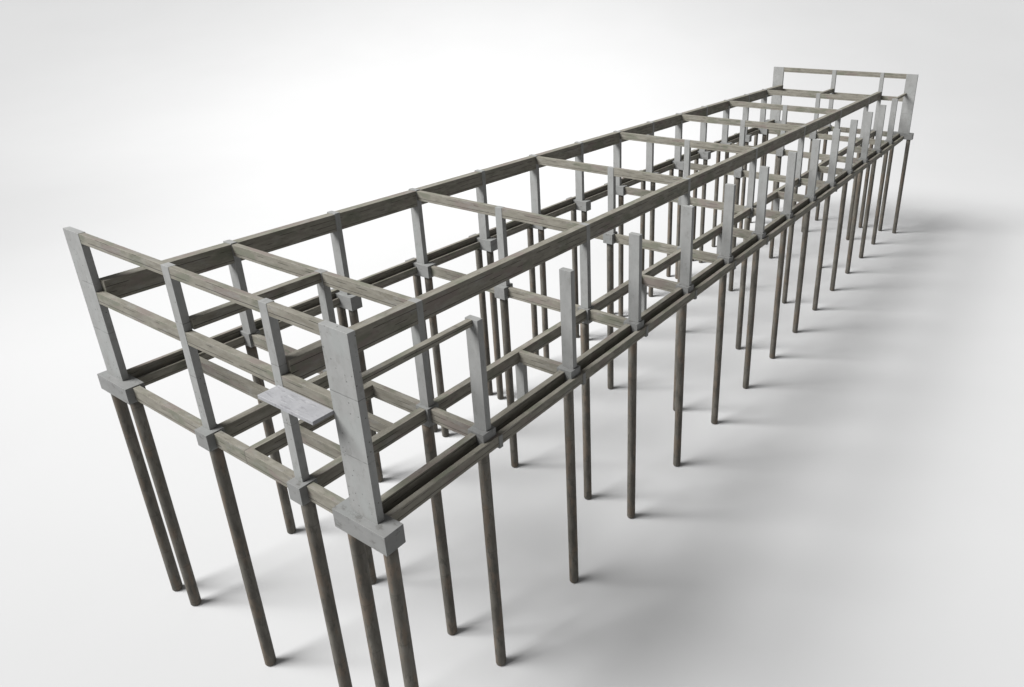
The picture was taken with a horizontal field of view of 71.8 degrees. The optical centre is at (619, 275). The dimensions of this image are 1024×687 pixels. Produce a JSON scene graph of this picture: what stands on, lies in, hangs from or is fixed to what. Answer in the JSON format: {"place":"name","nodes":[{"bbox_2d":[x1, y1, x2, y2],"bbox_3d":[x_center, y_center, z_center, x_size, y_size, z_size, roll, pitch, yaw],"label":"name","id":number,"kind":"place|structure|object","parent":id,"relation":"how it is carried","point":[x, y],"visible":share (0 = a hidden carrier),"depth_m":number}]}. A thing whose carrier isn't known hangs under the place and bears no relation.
{"place":"outdoors","nodes":[
{"label":"outdoors","id":0,"kind":"place"},
{"bbox_2d":[0,0,1023,686],"bbox_3d":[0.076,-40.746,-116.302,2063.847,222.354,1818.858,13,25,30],"label":"ground","id":1,"kind":"structure","parent":0,"point":[834,498],"depth_m":61.40},
{"bbox_2d":[63,67,918,686],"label":"concrete frame","id":2,"kind":"object","parent":1,"relation":"on","point":[367,515],"visible":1,"depth_m":34.71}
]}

